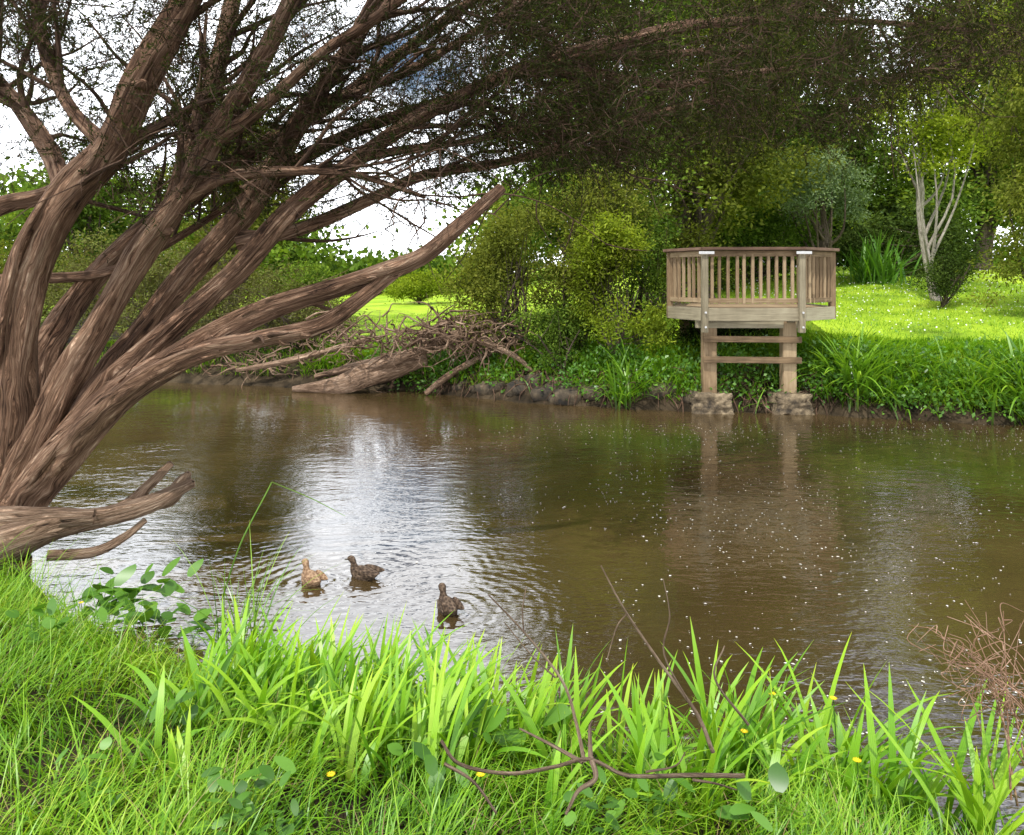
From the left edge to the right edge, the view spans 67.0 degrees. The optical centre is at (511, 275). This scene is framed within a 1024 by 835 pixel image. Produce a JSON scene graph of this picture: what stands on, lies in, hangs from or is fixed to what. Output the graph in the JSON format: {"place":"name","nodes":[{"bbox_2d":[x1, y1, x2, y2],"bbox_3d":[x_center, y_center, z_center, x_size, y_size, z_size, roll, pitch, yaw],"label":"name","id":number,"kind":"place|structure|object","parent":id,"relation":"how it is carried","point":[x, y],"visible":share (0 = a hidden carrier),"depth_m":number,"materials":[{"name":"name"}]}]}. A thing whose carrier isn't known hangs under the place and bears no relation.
{"place":"outdoors","nodes":[
{"label":"outdoors","id":0,"kind":"place"},
{"bbox_2d":[0,0,1022,271],"label":"sky","id":1,"kind":"structure","parent":0,"point":[359,243],"materials":[{"name":"white"}]},
{"bbox_2d":[0,265,1023,834],"bbox_3d":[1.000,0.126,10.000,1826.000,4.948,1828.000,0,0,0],"label":"ground","id":2,"kind":"structure","parent":0,"point":[376,305],"depth_m":11.59,"materials":[{"name":"green plant"}]},
{"bbox_2d":[0,223,97,326],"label":"scrub bush","id":3,"kind":"object","parent":2,"relation":"on","point":[2,265],"visible":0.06,"depth_m":17.49,"materials":[{"name":"green plant"}]},
{"bbox_2d":[0,537,154,635],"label":"reed tuft","id":4,"kind":"object","parent":2,"relation":"on","point":[19,587],"visible":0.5,"depth_m":4.21,"materials":[{"name":"green plant"}]},
{"bbox_2d":[0,126,190,325],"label":"broadleaf tree","id":5,"kind":"object","parent":2,"relation":"on","point":[81,223],"visible":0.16,"depth_m":21.35,"materials":[{"name":"green plant"}]},
{"bbox_2d":[0,461,194,569],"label":"fallen log","id":6,"kind":"object","parent":2,"relation":"on","point":[52,524],"visible":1,"depth_m":4.86,"materials":[{"name":"brown wood"}]},
{"bbox_2d":[0,521,214,625],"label":"reed tuft","id":7,"kind":"object","parent":2,"relation":"on","point":[19,580],"visible":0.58,"depth_m":4.37,"materials":[{"name":"green plant"}]},
{"bbox_2d":[0,573,231,661],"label":"reed tuft","id":8,"kind":"object","parent":2,"relation":"on","point":[105,623],"visible":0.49,"depth_m":3.93,"materials":[{"name":"green plant"}]},
{"bbox_2d":[0,210,287,346],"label":"scrub bush","id":9,"kind":"object","parent":2,"relation":"on","point":[133,305],"visible":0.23,"depth_m":15.63,"materials":[{"name":"green plant"}]},
{"bbox_2d":[138,250,198,303],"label":"border shrub","id":10,"kind":"object","parent":2,"relation":"on","point":[163,270],"visible":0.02,"depth_m":23.17,"materials":[{"name":"green plant"}]},
{"bbox_2d":[169,253,282,319],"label":"border shrub","id":11,"kind":"object","parent":2,"relation":"on","point":[247,281],"visible":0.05,"depth_m":22.60,"materials":[{"name":"green plant"}]},
{"bbox_2d":[145,92,332,315],"bbox_3d":[-7.156,-1.806,20.102,4.512,6.693,4.917,0,0,-24],"label":"broadleaf tree","id":12,"kind":"object","parent":2,"relation":"on","point":[259,221],"visible":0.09,"depth_m":19.66,"materials":[{"name":"green plant"}]},
{"bbox_2d":[143,523,344,662],"bbox_3d":[-1.344,1.654,3.979,1.036,0.733,0.860,0,0,-30],"label":"reed tuft","id":13,"kind":"object","parent":2,"relation":"on","point":[255,612],"visible":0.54,"depth_m":4.04,"materials":[{"name":"green plant"}]},
{"bbox_2d":[160,254,369,354],"bbox_3d":[-4.750,0.564,15.200,4.281,2.295,2.675,0,0,0],"label":"scrub bush","id":14,"kind":"object","parent":2,"relation":"on","point":[291,317],"visible":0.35,"depth_m":14.90,"materials":[{"name":"green plant"}]},
{"bbox_2d":[221,482,344,598],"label":"bent reed","id":15,"kind":"object","parent":2,"relation":"on","point":[252,520],"visible":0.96,"depth_m":4.27,"materials":[{"name":"green plant"}]},
{"bbox_2d":[273,253,340,292],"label":"border shrub","id":16,"kind":"object","parent":2,"relation":"on","point":[311,270],"visible":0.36,"depth_m":25.72,"materials":[{"name":"green plant"}]},
{"bbox_2d":[183,291,549,394],"bbox_3d":[-2.979,1.285,13.877,8.171,2.063,2.622,0,0,21],"label":"driftwood heap","id":17,"kind":"object","parent":2,"relation":"on","point":[354,376],"visible":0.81,"depth_m":13.07,"materials":[{"name":"brown wood"}]},
{"bbox_2d":[5,557,799,834],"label":"broadleaf weeds","id":18,"kind":"object","parent":2,"relation":"on","point":[778,777],"visible":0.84,"depth_m":2.29,"materials":[{"name":"green plant"}]},
{"bbox_2d":[382,265,464,304],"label":"border shrub","id":19,"kind":"object","parent":2,"relation":"on","point":[421,286],"visible":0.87,"depth_m":29.66,"materials":[{"name":"green plant"}]},
{"bbox_2d":[410,351,451,392],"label":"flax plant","id":20,"kind":"object","parent":2,"relation":"on","point":[428,371],"visible":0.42,"depth_m":13.43,"materials":[{"name":"green plant"}]},
{"bbox_2d":[78,602,860,823],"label":"buttercup flowers","id":21,"kind":"object","parent":2,"relation":"on","point":[480,774],"visible":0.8,"depth_m":2.40,"materials":[{"name":"yellow plant"}]},
{"bbox_2d":[449,229,541,314],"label":"border shrub","id":22,"kind":"object","parent":2,"relation":"on","point":[496,272],"visible":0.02,"depth_m":19.86,"materials":[{"name":"green plant"}]},
{"bbox_2d":[0,0,1023,506],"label":"paperbark tree","id":23,"kind":"object","parent":2,"relation":"on","point":[62,408],"visible":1,"depth_m":5.30,"materials":[{"name":"brown plant"}]},
{"bbox_2d":[0,563,1023,834],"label":"bank grass","id":24,"kind":"structure","parent":2,"relation":"on","point":[820,817],"depth_m":2.35,"materials":[{"name":"plant"}]},
{"bbox_2d":[0,73,1023,293],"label":"distant trees","id":25,"kind":"object","parent":2,"relation":"on","point":[335,263],"visible":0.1,"depth_m":44.32,"materials":[{"name":"green plant"}]},
{"bbox_2d":[428,183,610,352],"bbox_3d":[0.084,-0.032,13.238,2.993,3.097,2.288,0,0,31],"label":"bank shrub","id":26,"kind":"object","parent":2,"relation":"on","point":[498,241],"visible":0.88,"depth_m":13.05,"materials":[{"name":"green plant"}]},
{"bbox_2d":[488,588,585,762],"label":"bare twig","id":27,"kind":"object","parent":2,"relation":"on","point":[565,688],"visible":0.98,"depth_m":1.99,"materials":[{"name":"brown wood"}]},
{"bbox_2d":[521,345,562,391],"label":"flax plant","id":28,"kind":"object","parent":2,"relation":"on","point":[550,372],"visible":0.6,"depth_m":12.40,"materials":[{"name":"green plant"}]},
{"bbox_2d":[65,270,1023,411],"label":"lawn grass","id":29,"kind":"structure","parent":2,"relation":"on","point":[949,346],"depth_m":12.49,"materials":[{"name":"green plant"}]},
{"bbox_2d":[73,594,1023,834],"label":"montbretia leaves","id":30,"kind":"object","parent":2,"relation":"on","point":[648,726],"visible":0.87,"depth_m":2.67,"materials":[{"name":"green plant"}]},
{"bbox_2d":[490,287,607,375],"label":"bank shrub","id":31,"kind":"object","parent":2,"relation":"on","point":[569,331],"visible":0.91,"depth_m":12.53,"materials":[{"name":"green plant"}]},
{"bbox_2d":[414,373,690,405],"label":"bank rocks","id":32,"kind":"object","parent":2,"relation":"on","point":[561,394],"visible":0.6,"depth_m":12.07,"materials":[{"name":"grey stone"}]},
{"bbox_2d":[493,157,679,349],"bbox_3d":[1.362,-0.346,13.285,3.349,3.652,2.610,0,0,0],"label":"bank shrub","id":33,"kind":"object","parent":2,"relation":"on","point":[561,277],"visible":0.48,"depth_m":13.03,"materials":[{"name":"green plant"}]},
{"bbox_2d":[440,720,744,814],"bbox_3d":[0.203,1.180,1.911,0.769,0.172,0.238,0,0,0],"label":"dead branch","id":34,"kind":"object","parent":2,"relation":"on","point":[592,760],"visible":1,"depth_m":1.89,"materials":[{"name":"brown wood"}]},
{"bbox_2d":[464,0,738,326],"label":"broadleaf tree","id":35,"kind":"object","parent":2,"relation":"on","point":[535,186],"visible":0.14,"depth_m":16.02,"materials":[{"name":"green plant"}]},
{"bbox_2d":[551,198,683,365],"bbox_3d":[1.769,0.102,12.479,2.335,2.807,1.843,0,0,0],"label":"bank shrub","id":36,"kind":"object","parent":2,"relation":"on","point":[589,263],"visible":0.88,"depth_m":12.38,"materials":[{"name":"green plant"}]},
{"bbox_2d":[579,333,668,410],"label":"flax plant","id":37,"kind":"object","parent":2,"relation":"on","point":[622,394],"visible":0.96,"depth_m":11.68,"materials":[{"name":"green plant"}]},
{"bbox_2d":[411,362,859,414],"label":"leafy plants","id":38,"kind":"object","parent":2,"relation":"on","point":[681,399],"visible":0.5,"depth_m":11.83,"materials":[{"name":"green plant"}]},
{"bbox_2d":[600,189,691,344],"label":"bank shrub","id":39,"kind":"object","parent":2,"relation":"on","point":[652,283],"visible":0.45,"depth_m":13.37,"materials":[{"name":"green plant"}]},
{"bbox_2d":[639,349,695,404],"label":"flax plant","id":40,"kind":"object","parent":2,"relation":"on","point":[663,371],"visible":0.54,"depth_m":11.74,"materials":[{"name":"green plant"}]},
{"bbox_2d":[601,565,749,752],"bbox_3d":[0.421,0.991,2.001,0.386,0.485,0.013,0,0,1],"label":"bare twig","id":41,"kind":"object","parent":2,"relation":"on","point":[691,705],"visible":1,"depth_m":2.00,"materials":[{"name":"brown wood"}]},
{"bbox_2d":[630,191,741,314],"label":"dark shrub","id":42,"kind":"object","parent":2,"relation":"on","point":[693,241],"visible":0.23,"depth_m":17.30,"materials":[{"name":"green plant"}]},
{"bbox_2d":[363,329,1023,421],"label":"bank weeds","id":43,"kind":"object","parent":2,"relation":"on","point":[738,353],"visible":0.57,"depth_m":11.59,"materials":[{"name":"green plant"}]},
{"bbox_2d":[652,319,778,352],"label":"shrub","id":44,"kind":"object","parent":2,"relation":"on","point":[728,331],"visible":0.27,"depth_m":12.45,"materials":[{"name":"green plant"}]},
{"bbox_2d":[603,0,852,302],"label":"broadleaf tree","id":45,"kind":"object","parent":2,"relation":"on","point":[725,199],"visible":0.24,"depth_m":17.86,"materials":[{"name":"green plant"}]},
{"bbox_2d":[717,363,748,402],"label":"flax plant","id":46,"kind":"object","parent":2,"relation":"on","point":[731,384],"visible":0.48,"depth_m":11.51,"materials":[{"name":"green plant"}]},
{"bbox_2d":[645,191,829,291],"bbox_3d":[5.587,-0.945,21.045,6.125,3.120,3.249,0,0,0],"label":"dark shrub","id":47,"kind":"object","parent":2,"relation":"on","point":[771,222],"visible":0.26,"depth_m":20.46,"materials":[{"name":"green plant"}]},
{"bbox_2d":[724,364,776,413],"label":"flax plant","id":48,"kind":"object","parent":2,"relation":"on","point":[740,390],"visible":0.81,"depth_m":11.45,"materials":[{"name":"green plant"}]},
{"bbox_2d":[663,247,839,414],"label":"viewing platform","id":49,"kind":"structure","parent":2,"relation":"on","point":[815,277],"depth_m":11.23,"materials":[{"name":"wood"}]},
{"bbox_2d":[703,191,845,282],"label":"dark shrub","id":50,"kind":"object","parent":2,"relation":"on","point":[772,269],"visible":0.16,"depth_m":22.07,"materials":[{"name":"green plant"}]},
{"bbox_2d":[753,138,884,247],"bbox_3d":[7.897,-1.576,19.988,3.383,4.114,3.152,0,0,0],"label":"round crown tree","id":51,"kind":"object","parent":2,"relation":"on","point":[832,193],"visible":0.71,"depth_m":19.75,"materials":[{"name":"green plant"}]},
{"bbox_2d":[702,0,940,271],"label":"broadleaf tree","id":52,"kind":"object","parent":2,"relation":"on","point":[847,150],"visible":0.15,"depth_m":24.03,"materials":[{"name":"green plant"}]},
{"bbox_2d":[704,139,958,265],"bbox_3d":[12.569,-2.996,31.064,10.711,6.933,7.652,0,0,0],"label":"broadleaf tree","id":53,"kind":"object","parent":2,"relation":"on","point":[880,207],"visible":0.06,"depth_m":29.81,"materials":[{"name":"green plant"}]},
{"bbox_2d":[793,322,921,412],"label":"flax plant","id":54,"kind":"object","parent":2,"relation":"on","point":[847,371],"visible":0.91,"depth_m":11.05,"materials":[{"name":"green plant"}]},
{"bbox_2d":[721,270,1023,332],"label":"lawn daisies","id":55,"kind":"object","parent":2,"relation":"on","point":[908,298],"visible":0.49,"depth_m":16.85,"materials":[{"name":"plant"}]},
{"bbox_2d":[824,331,939,419],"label":"flax plant","id":56,"kind":"object","parent":2,"relation":"on","point":[895,397],"visible":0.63,"depth_m":10.96,"materials":[{"name":"green plant"}]},
{"bbox_2d":[836,227,935,285],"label":"flax bush","id":57,"kind":"object","parent":2,"relation":"on","point":[876,268],"visible":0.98,"depth_m":20.70,"materials":[{"name":"green plant"}]},
{"bbox_2d":[814,195,993,276],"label":"dark shrub","id":58,"kind":"object","parent":2,"relation":"on","point":[952,241],"visible":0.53,"depth_m":21.94,"materials":[{"name":"green plant"}]},
{"bbox_2d":[840,0,1021,300],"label":"slender pale tree","id":59,"kind":"object","parent":2,"relation":"on","point":[930,126],"visible":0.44,"depth_m":17.04,"materials":[{"name":"green plant"}]},
{"bbox_2d":[838,0,1023,269],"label":"broadleaf tree","id":60,"kind":"object","parent":2,"relation":"on","point":[967,194],"visible":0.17,"depth_m":23.65,"materials":[{"name":"green plant"}]},
{"bbox_2d":[899,346,963,419],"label":"flax plant","id":61,"kind":"object","parent":2,"relation":"on","point":[931,392],"visible":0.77,"depth_m":10.82,"materials":[{"name":"green plant"}]},
{"bbox_2d":[898,247,982,308],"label":"garden shrub","id":62,"kind":"object","parent":2,"relation":"on","point":[943,276],"visible":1,"depth_m":16.02,"materials":[{"name":"green plant"}]},
{"bbox_2d":[907,600,1023,824],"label":"dry weed stalks","id":63,"kind":"object","parent":2,"relation":"on","point":[1007,702],"visible":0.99,"depth_m":2.41,"materials":[{"name":"brown plant"}]},
{"bbox_2d":[913,333,1022,424],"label":"flax plant","id":64,"kind":"object","parent":2,"relation":"on","point":[977,387],"visible":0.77,"depth_m":10.54,"materials":[{"name":"green plant"}]},
{"bbox_2d":[948,22,1023,309],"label":"weeping shrub tree","id":65,"kind":"object","parent":2,"relation":"on","point":[1016,198],"visible":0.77,"depth_m":14.40,"materials":[{"name":"green plant"}]},
{"bbox_2d":[953,327,1023,424],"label":"flax plant","id":66,"kind":"object","parent":2,"relation":"on","point":[1014,401],"visible":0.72,"depth_m":10.49,"materials":[{"name":"green plant"}]},
{"bbox_2d":[970,4,1022,249],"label":"broadleaf tree","id":67,"kind":"object","parent":2,"relation":"on","point":[1005,174],"depth_m":26.60,"materials":[{"name":"green plant"}]},
{"bbox_2d":[17,382,1023,834],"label":"river water","id":68,"kind":"structure","parent":0,"point":[835,488],"depth_m":5.96,"materials":[{"name":"brown liquid"}]},
{"bbox_2d":[301,558,327,586],"bbox_3d":[-1.317,1.953,5.052,0.138,0.154,0.301,0,0,-35],"label":"duck","id":69,"kind":"object","parent":68,"relation":"on","point":[308,574],"visible":0.96,"depth_m":5.01},
{"bbox_2d":[344,555,384,580],"bbox_3d":[-0.995,1.953,5.138,0.301,0.154,0.138,0,0,30],"label":"duck","id":70,"kind":"object","parent":68,"relation":"on","point":[367,572],"visible":0.99,"depth_m":5.11},
{"bbox_2d":[437,583,464,615],"bbox_3d":[-0.391,1.953,4.634,0.138,0.154,0.301,0,0,-22],"label":"duck","id":71,"kind":"object","parent":68,"relation":"on","point":[447,605],"visible":0.99,"depth_m":4.58},
{"bbox_2d":[375,423,1023,796],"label":"floating petals","id":72,"kind":"object","parent":68,"relation":"on","point":[782,561],"visible":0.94,"depth_m":5.72,"materials":[{"name":"white plant"}]}
]}

